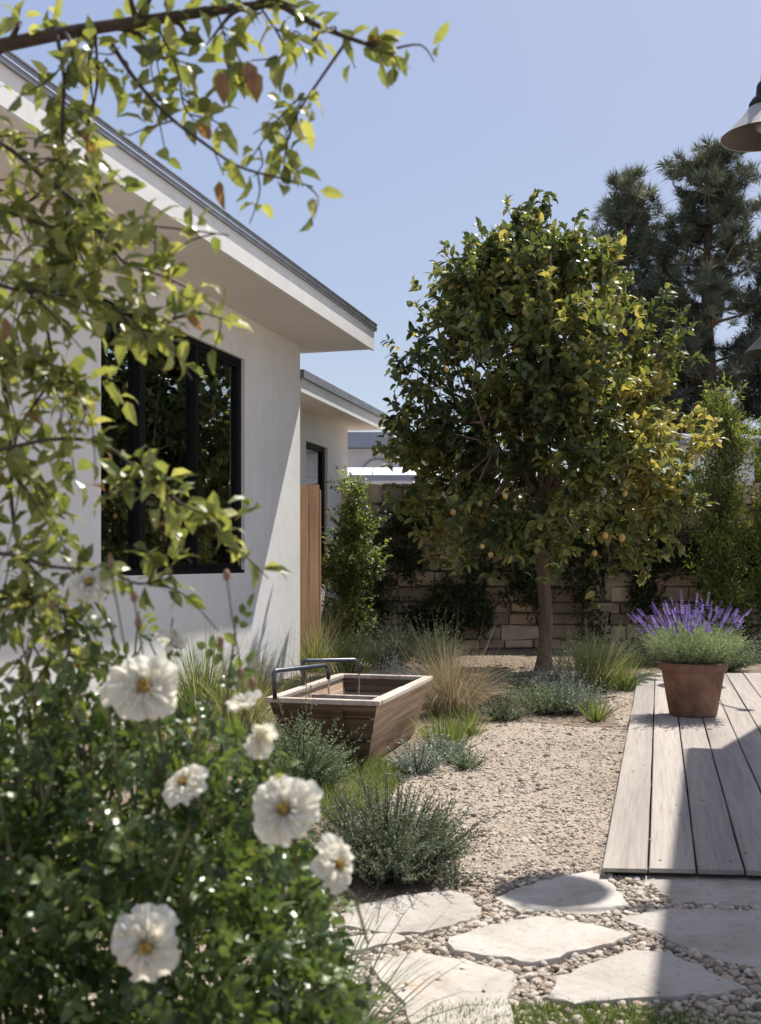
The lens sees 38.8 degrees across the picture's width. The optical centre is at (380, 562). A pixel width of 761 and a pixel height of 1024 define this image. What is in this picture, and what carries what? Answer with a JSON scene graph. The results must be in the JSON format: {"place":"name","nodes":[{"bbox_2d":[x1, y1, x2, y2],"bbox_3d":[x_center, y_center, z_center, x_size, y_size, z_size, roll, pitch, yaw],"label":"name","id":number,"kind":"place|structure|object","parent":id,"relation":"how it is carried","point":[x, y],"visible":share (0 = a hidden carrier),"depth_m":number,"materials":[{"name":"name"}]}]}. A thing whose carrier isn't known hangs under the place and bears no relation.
{"place":"outdoors","nodes":[
{"label":"outdoors","id":0,"kind":"place"},
{"bbox_2d":[3,944,207,1021],"bbox_3d":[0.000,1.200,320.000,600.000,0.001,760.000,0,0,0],"label":"ground","id":1,"kind":"structure","parent":0,"point":[95,996],"depth_m":3.02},
{"bbox_2d":[0,51,377,748],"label":"house","id":2,"kind":"structure","parent":1,"relation":"on","point":[228,431],"depth_m":8.94,"materials":[{"name":"paint"}]},
{"bbox_2d":[101,298,243,575],"bbox_3d":[-1.679,-0.900,8.920,0.095,2.000,2.550,0,0,16],"label":"window","id":3,"kind":"structure","parent":2,"relation":"in","point":[194,424],"depth_m":8.94,"materials":[{"name":"black glass"}]},
{"bbox_2d":[0,556,383,1023],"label":"rose bush","id":4,"kind":"object","parent":1,"relation":"on","point":[250,863],"visible":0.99,"depth_m":1.63,"materials":[{"name":"green plant"}]},
{"bbox_2d":[0,0,449,777],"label":"overhanging tree","id":5,"kind":"object","parent":1,"relation":"on","point":[62,238],"visible":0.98,"depth_m":1.80,"materials":[{"name":"green plant"}]},
{"bbox_2d":[300,369,386,651],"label":"house wing","id":6,"kind":"structure","parent":1,"relation":"on","point":[331,415],"depth_m":14.21,"materials":[{"name":"white paint"}]},
{"bbox_2d":[306,442,324,584],"bbox_3d":[-0.884,-0.610,13.962,0.060,1.820,0.900,0,0,15],"label":"window","id":7,"kind":"structure","parent":6,"relation":"in","point":[315,455],"depth_m":14.23,"materials":[{"name":"grey glass"}]},
{"bbox_2d":[348,468,456,480],"bbox_3d":[0.490,-0.310,19.685,2.520,3.020,2.230,0,0,0],"label":"carport","id":8,"kind":"object","parent":1,"relation":"on","point":[385,474],"visible":0.28,"depth_m":18.73,"materials":[{"name":"white paint"}]},
{"bbox_2d":[585,159,688,432],"bbox_3d":[6.930,-4.990,29.962,3.340,12.393,3.272,0,0,-15],"label":"pine tree","id":9,"kind":"object","parent":1,"relation":"on","point":[625,211],"visible":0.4,"depth_m":29.54,"materials":[{"name":"green plant"}]},
{"bbox_2d":[582,280,723,432],"bbox_3d":[8.207,-3.812,32.990,5.555,10.042,5.662,0,0,0],"label":"pine tree","id":10,"kind":"object","parent":1,"relation":"on","point":[687,379],"visible":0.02,"depth_m":31.78,"materials":[{"name":"green plant"}]},
{"bbox_2d":[633,133,760,481],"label":"pine tree","id":11,"kind":"object","parent":1,"relation":"on","point":[709,174],"visible":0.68,"depth_m":29.85,"materials":[{"name":"green plant"}]},
{"bbox_2d":[726,224,760,482],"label":"pine tree","id":12,"kind":"object","parent":1,"relation":"on","point":[756,379],"visible":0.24,"depth_m":30.66,"materials":[{"name":"green plant"}]},
{"bbox_3d":[2.263,-0.640,2.219,1.600,3.680,15.750,0,0,17],"label":"porch canopy","id":13,"kind":"object","parent":1,"relation":"on","visible":0},
{"bbox_2d":[720,80,760,151],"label":"barn lamp","id":14,"kind":"object","parent":13,"relation":"attached to","point":[743,134],"visible":1,"depth_m":5.59,"materials":[{"name":"grey metal"}]},
{"bbox_2d":[112,658,459,760],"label":"bed grass","id":15,"kind":"structure","parent":0,"point":[294,685],"depth_m":10.29,"materials":[{"name":"green plant"}]},
{"bbox_2d":[0,648,760,956],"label":"planting bed","id":16,"kind":"object","parent":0,"point":[358,888],"visible":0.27,"depth_m":8.22,"materials":[{"name":"soil"}]},
{"bbox_2d":[153,607,289,715],"bbox_3d":[-1.403,0.705,8.686,1.393,0.996,1.553,0,0,0],"label":"grass clump","id":17,"kind":"object","parent":16,"relation":"on","point":[194,685],"visible":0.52,"depth_m":8.54,"materials":[{"name":"green plant"}]},
{"bbox_2d":[180,668,287,739],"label":"grass clump","id":18,"kind":"object","parent":16,"relation":"on","point":[250,714],"visible":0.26,"depth_m":7.28,"materials":[{"name":"green plant"}]},
{"bbox_2d":[210,710,279,762],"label":"shrub","id":19,"kind":"object","parent":16,"relation":"on","point":[218,747],"visible":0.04,"depth_m":6.39,"materials":[{"name":"green plant"}]},
{"bbox_2d":[179,634,315,720],"bbox_3d":[-1.048,0.817,8.186,1.024,0.772,1.048,0,0,42],"label":"grass clump","id":20,"kind":"object","parent":16,"relation":"on","point":[246,685],"visible":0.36,"depth_m":8.18,"materials":[{"name":"green plant"}]},
{"bbox_2d":[236,609,307,688],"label":"grass clump","id":21,"kind":"object","parent":16,"relation":"on","point":[265,675],"visible":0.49,"depth_m":10.17,"materials":[{"name":"green plant"}]},
{"bbox_2d":[277,587,302,680],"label":"dry stalks","id":22,"kind":"object","parent":16,"relation":"on","point":[290,645],"visible":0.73,"depth_m":10.89,"materials":[{"name":"beige plant"}]},
{"bbox_2d":[230,677,366,788],"bbox_3d":[-0.476,0.915,5.785,0.702,0.615,0.728,0,0,-14],"label":"silver shrub","id":23,"kind":"object","parent":16,"relation":"on","point":[319,760],"visible":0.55,"depth_m":5.65,"materials":[{"name":"green plant"}]},
{"bbox_2d":[300,485,320,659],"bbox_3d":[-1.222,0.156,12.393,1.075,2.089,0.115,0,0,0],"label":"cedar fence","id":24,"kind":"object","parent":16,"relation":"on","point":[310,548],"visible":0.16,"depth_m":12.34,"materials":[{"name":"brown wood"}]},
{"bbox_2d":[300,596,366,671],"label":"grass clump","id":25,"kind":"object","parent":16,"relation":"on","point":[304,656],"visible":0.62,"depth_m":11.87,"materials":[{"name":"green plant"}]},
{"bbox_2d":[292,601,392,675],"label":"grass clump","id":26,"kind":"object","parent":16,"relation":"on","point":[348,654],"visible":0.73,"depth_m":11.23,"materials":[{"name":"green plant"}]},
{"bbox_2d":[266,673,432,765],"bbox_3d":[-0.152,1.006,6.968,0.705,0.425,1.455,0,0,15],"label":"wooden trough","id":27,"kind":"object","parent":16,"relation":"on","point":[382,706],"visible":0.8,"depth_m":6.49,"materials":[{"name":"brown wood"}]},
{"bbox_2d":[271,663,330,698],"bbox_3d":[-0.474,0.770,6.516,0.035,0.291,0.506,0,0,39],"label":"water spout","id":28,"kind":"object","parent":27,"relation":"on","point":[294,668],"visible":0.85,"depth_m":6.47,"materials":[{"name":"metal"}]},
{"bbox_2d":[301,658,360,694],"bbox_3d":[-0.323,0.771,7.075,0.416,0.290,0.031,0,0,-23],"label":"water spout","id":29,"kind":"object","parent":27,"relation":"in","point":[320,660],"visible":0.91,"depth_m":7.07,"materials":[{"name":"metal"}]},
{"bbox_2d":[295,748,412,823],"bbox_3d":[-0.182,1.136,5.694,0.787,0.130,1.622,0,0,0],"label":"grass patch","id":30,"kind":"object","parent":16,"relation":"on","point":[371,776],"visible":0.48,"depth_m":5.67,"materials":[{"name":"green plant"}]},
{"bbox_2d":[321,465,392,653],"bbox_3d":[-0.361,0.028,13.934,1.044,2.581,1.102,0,0,-21],"label":"columnar shrub","id":31,"kind":"object","parent":16,"relation":"on","point":[348,574],"visible":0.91,"depth_m":13.78,"materials":[{"name":"green plant"}]},
{"bbox_2d":[336,600,432,667],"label":"shrub","id":32,"kind":"object","parent":16,"relation":"on","point":[383,655],"visible":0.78,"depth_m":12.22,"materials":[{"name":"green plant"}]},
{"bbox_2d":[369,651,427,674],"bbox_3d":[0.129,1.026,10.289,0.557,0.379,0.538,0,0,34],"label":"white artemisia","id":33,"kind":"object","parent":16,"relation":"on","point":[386,670],"visible":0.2,"depth_m":10.29,"materials":[{"name":"green plant"}]},
{"bbox_2d":[389,771,415,783],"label":"silver shrub","id":34,"kind":"object","parent":16,"relation":"on","point":[398,774],"visible":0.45,"depth_m":5.84,"materials":[{"name":"green plant"}]},
{"bbox_2d":[305,749,503,886],"bbox_3d":[0.057,0.963,4.045,0.842,0.484,0.867,0,0,0],"label":"rosemary bush","id":35,"kind":"object","parent":16,"relation":"on","point":[404,850],"visible":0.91,"depth_m":4.01,"materials":[{"name":"green plant"}]},
{"bbox_2d":[384,731,454,776],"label":"silver shrub","id":36,"kind":"object","parent":16,"relation":"on","point":[430,763],"visible":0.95,"depth_m":6.07,"materials":[{"name":"green plant"}]},
{"bbox_2d":[392,634,469,671],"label":"grass clump","id":37,"kind":"object","parent":16,"relation":"on","point":[435,655],"visible":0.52,"depth_m":11.81,"materials":[{"name":"green plant"}]},
{"bbox_2d":[396,605,471,661],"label":"shrub","id":38,"kind":"object","parent":16,"relation":"on","point":[431,640],"visible":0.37,"depth_m":12.91,"materials":[{"name":"green plant"}]},
{"bbox_2d":[402,707,493,749],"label":"grass clump","id":39,"kind":"object","parent":16,"relation":"on","point":[453,732],"visible":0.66,"depth_m":6.92,"materials":[{"name":"green plant"}]},
{"bbox_2d":[415,725,482,762],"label":"silver shrub","id":40,"kind":"object","parent":16,"relation":"on","point":[453,743],"visible":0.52,"depth_m":6.44,"materials":[{"name":"green plant"}]},
{"bbox_2d":[370,612,537,720],"bbox_3d":[0.576,0.823,8.492,1.577,1.126,1.467,0,0,0],"label":"grass clump","id":41,"kind":"object","parent":16,"relation":"on","point":[452,692],"visible":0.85,"depth_m":8.40,"materials":[{"name":"beige plant"}]},
{"bbox_2d":[435,705,505,735],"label":"grass clump","id":42,"kind":"object","parent":16,"relation":"on","point":[475,729],"visible":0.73,"depth_m":7.49,"materials":[{"name":"green plant"}]},
{"bbox_2d":[200,650,754,731],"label":"leaf litter","id":43,"kind":"object","parent":16,"relation":"on","point":[530,721],"visible":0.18,"depth_m":10.30,"materials":[{"name":"brown plant"}]},
{"bbox_2d":[472,689,536,720],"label":"shrub","id":44,"kind":"object","parent":16,"relation":"on","point":[505,711],"visible":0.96,"depth_m":8.15,"materials":[{"name":"green plant"}]},
{"bbox_2d":[462,656,551,703],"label":"shrub","id":45,"kind":"object","parent":16,"relation":"on","point":[509,682],"visible":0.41,"depth_m":9.16,"materials":[{"name":"green plant"}]},
{"bbox_2d":[498,661,585,714],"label":"shrub","id":46,"kind":"object","parent":16,"relation":"on","point":[552,706],"visible":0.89,"depth_m":8.47,"materials":[{"name":"green plant"}]},
{"bbox_2d":[371,188,729,670],"bbox_3d":[1.886,-1.436,11.932,3.444,5.384,3.656,0,0,41],"label":"citrus tree","id":47,"kind":"object","parent":16,"relation":"on","point":[499,283],"visible":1,"depth_m":11.50,"materials":[{"name":"green plant"}]},
{"bbox_2d":[340,482,760,648],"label":"stone wall","id":48,"kind":"structure","parent":16,"relation":"on","point":[523,632],"depth_m":14.95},
{"bbox_2d":[347,512,410,643],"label":"climbing vine","id":49,"kind":"object","parent":48,"relation":"attached to","point":[381,583],"visible":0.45,"depth_m":14.75,"materials":[{"name":"green plant"}]},
{"bbox_2d":[381,481,504,648],"bbox_3d":[0.930,0.147,14.759,1.885,2.510,0.549,0,0,0],"label":"climbing vine","id":50,"kind":"object","parent":48,"relation":"attached to","point":[479,612],"visible":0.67,"depth_m":14.73,"materials":[{"name":"green plant"}]},
{"bbox_2d":[490,523,556,629],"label":"climbing vine","id":51,"kind":"object","parent":48,"relation":"attached to","point":[520,576],"visible":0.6,"depth_m":14.74,"materials":[{"name":"green plant"}]},
{"bbox_2d":[548,511,622,646],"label":"climbing vine","id":52,"kind":"object","parent":48,"relation":"attached to","point":[580,543],"visible":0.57,"depth_m":14.74,"materials":[{"name":"green plant"}]},
{"bbox_2d":[599,491,691,627],"bbox_3d":[3.592,-0.221,14.739,1.433,2.236,0.576,0,0,0],"label":"climbing vine","id":53,"kind":"object","parent":48,"relation":"attached to","point":[642,594],"visible":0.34,"depth_m":14.73,"materials":[{"name":"green plant"}]},
{"bbox_2d":[675,517,760,647],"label":"climbing vine","id":54,"kind":"object","parent":48,"relation":"attached to","point":[695,546],"visible":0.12,"depth_m":14.72,"materials":[{"name":"green plant"}]},
{"bbox_2d":[511,651,592,692],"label":"shrub","id":55,"kind":"object","parent":16,"relation":"on","point":[555,674],"visible":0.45,"depth_m":9.73,"materials":[{"name":"green plant"}]},
{"bbox_2d":[519,668,615,714],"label":"shrub","id":56,"kind":"object","parent":16,"relation":"on","point":[584,698],"visible":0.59,"depth_m":8.51,"materials":[{"name":"green plant"}]},
{"bbox_2d":[511,607,646,692],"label":"grass clump","id":57,"kind":"object","parent":16,"relation":"on","point":[588,661],"visible":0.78,"depth_m":10.03,"materials":[{"name":"green plant"}]},
{"bbox_2d":[563,693,623,721],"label":"grass clump","id":58,"kind":"object","parent":16,"relation":"on","point":[594,714],"visible":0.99,"depth_m":8.12,"materials":[{"name":"green plant"}]},
{"bbox_2d":[553,618,641,666],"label":"shrub","id":59,"kind":"object","parent":16,"relation":"on","point":[620,654],"visible":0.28,"depth_m":12.22,"materials":[{"name":"green plant"}]},
{"bbox_2d":[599,620,661,667],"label":"shrub","id":60,"kind":"object","parent":16,"relation":"on","point":[655,661],"visible":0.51,"depth_m":12.32,"materials":[{"name":"green plant"}]},
{"bbox_2d":[653,613,760,671],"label":"shrub","id":61,"kind":"object","parent":16,"relation":"on","point":[735,662],"visible":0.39,"depth_m":11.75,"materials":[{"name":"green plant"}]},
{"bbox_2d":[679,371,760,641],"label":"upright shrub","id":62,"kind":"object","parent":16,"relation":"on","point":[720,489],"visible":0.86,"depth_m":13.96,"materials":[{"name":"green plant"}]},
{"bbox_2d":[731,419,760,632],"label":"upright shrub","id":63,"kind":"object","parent":16,"relation":"on","point":[756,587],"visible":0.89,"depth_m":14.05,"materials":[{"name":"green plant"}]},
{"bbox_2d":[0,0,760,482],"label":"sky","id":64,"kind":"structure","parent":0,"point":[518,97],"materials":[{"name":"blue"}]},
{"bbox_2d":[348,432,467,483],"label":"neighbour house","id":65,"kind":"structure","parent":0,"point":[360,451],"depth_m":22.00,"materials":[{"name":"paint"}]},
{"bbox_2d":[148,679,760,1019],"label":"gravel path","id":66,"kind":"structure","parent":0,"point":[495,847],"depth_m":5.61,"materials":[{"name":"beige gravel"}]},
{"bbox_2d":[188,870,504,1023],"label":"wispy grass","id":67,"kind":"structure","parent":66,"relation":"on","point":[372,1002],"depth_m":2.67,"materials":[{"name":"green plant"}]},
{"bbox_2d":[341,933,405,955],"bbox_3d":[-0.071,1.202,3.341,0.315,0.059,0.122,0,0,-30],"label":"flagstone","id":68,"kind":"object","parent":66,"relation":"on","point":[378,938],"visible":0.36,"depth_m":3.35,"materials":[{"name":"beige stone"}]},
{"bbox_2d":[342,890,481,935],"bbox_3d":[0.115,1.203,3.643,0.557,0.056,0.358,0,0,-37],"label":"flagstone","id":69,"kind":"object","parent":66,"relation":"on","point":[427,910],"visible":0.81,"depth_m":3.62,"materials":[{"name":"beige stone"}]},
{"bbox_2d":[371,952,517,1023],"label":"flagstone","id":70,"kind":"object","parent":66,"relation":"on","point":[473,977],"visible":0.84,"depth_m":2.99,"materials":[{"name":"beige stone"}]},
{"bbox_2d":[131,866,760,1023],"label":"pebbles","id":71,"kind":"object","parent":66,"relation":"on","point":[640,892],"visible":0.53,"depth_m":3.27,"materials":[{"name":"gravel"}]},
{"bbox_2d":[433,859,488,887],"bbox_3d":[0.270,1.139,3.998,0.205,0.128,0.197,0,0,42],"label":"rosemary","id":72,"kind":"object","parent":66,"relation":"on","point":[448,880],"visible":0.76,"depth_m":3.98,"materials":[{"name":"green plant"}]},
{"bbox_2d":[444,738,488,769],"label":"silver shrub","id":73,"kind":"object","parent":66,"relation":"on","point":[461,762],"visible":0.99,"depth_m":6.21,"materials":[{"name":"green plant"}]},
{"bbox_2d":[446,916,632,968],"bbox_3d":[0.484,1.200,3.379,0.560,0.062,0.344,0,0,-33],"label":"flagstone","id":74,"kind":"object","parent":66,"relation":"on","point":[532,941],"visible":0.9,"depth_m":3.35,"materials":[{"name":"beige stone"}]},
{"bbox_2d":[494,870,628,916],"bbox_3d":[0.689,1.204,3.823,0.553,0.057,0.400,0,0,-33],"label":"flagstone","id":75,"kind":"object","parent":66,"relation":"on","point":[589,893],"visible":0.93,"depth_m":3.81,"materials":[{"name":"beige stone"}]},
{"bbox_2d":[390,732,747,993],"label":"fallen leaves","id":76,"kind":"object","parent":66,"relation":"on","point":[548,987],"visible":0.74,"depth_m":3.71,"materials":[{"name":"brown plant"}]},
{"bbox_2d":[417,995,760,1023],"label":"grass strip","id":77,"kind":"object","parent":66,"relation":"on","point":[585,1013],"depth_m":2.81,"materials":[{"name":"green plant"}]},
{"bbox_2d":[588,647,658,691],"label":"grass clump","id":78,"kind":"object","parent":66,"relation":"on","point":[623,685],"visible":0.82,"depth_m":9.95,"materials":[{"name":"green plant"}]},
{"bbox_2d":[549,949,749,1009],"bbox_3d":[0.698,1.200,3.048,0.548,0.063,0.374,0,0,-21],"label":"flagstone","id":79,"kind":"object","parent":66,"relation":"on","point":[636,975],"visible":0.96,"depth_m":3.02,"materials":[{"name":"beige stone"}]},
{"bbox_2d":[602,673,760,877],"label":"wooden deck","id":80,"kind":"structure","parent":66,"relation":"on","point":[671,844],"depth_m":5.41,"materials":[{"name":"grey wood"}]},
{"bbox_2d":[659,660,727,717],"bbox_3d":[2.325,0.939,8.045,0.494,0.396,0.494,0,0,0],"label":"terracotta pot","id":81,"kind":"object","parent":80,"relation":"on","point":[693,690],"visible":0.91,"depth_m":7.87,"materials":[{"name":"ceramic"}]},
{"bbox_2d":[627,592,750,663],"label":"lavender","id":82,"kind":"object","parent":81,"relation":"on","point":[691,644],"visible":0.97,"depth_m":7.90,"materials":[{"name":"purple plant"}]},
{"bbox_2d":[619,908,760,967],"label":"flagstone","id":83,"kind":"object","parent":66,"relation":"on","point":[732,936],"visible":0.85,"depth_m":3.46,"materials":[{"name":"beige stone"}]},
{"bbox_2d":[638,875,760,908],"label":"flagstone","id":84,"kind":"object","parent":66,"relation":"on","point":[734,892],"visible":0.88,"depth_m":3.88,"materials":[{"name":"beige stone"}]},
{"bbox_2d":[569,433,760,482],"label":"neighbour cottage","id":85,"kind":"structure","parent":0,"point":[751,473],"depth_m":23.99,"materials":[{"name":"paint"}]},
{"bbox_2d":[670,454,705,482],"bbox_3d":[6.775,-1.900,23.940,1.050,1.000,0.080,0,0,0],"label":"window","id":86,"kind":"structure","parent":85,"relation":"in","point":[678,460],"depth_m":23.97,"materials":[{"name":"glass"}]},
{"bbox_2d":[743,335,760,357],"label":"barn lamp","id":87,"kind":"object","parent":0,"point":[753,350],"visible":1,"depth_m":11.68,"materials":[{"name":"grey metal"}]}
]}

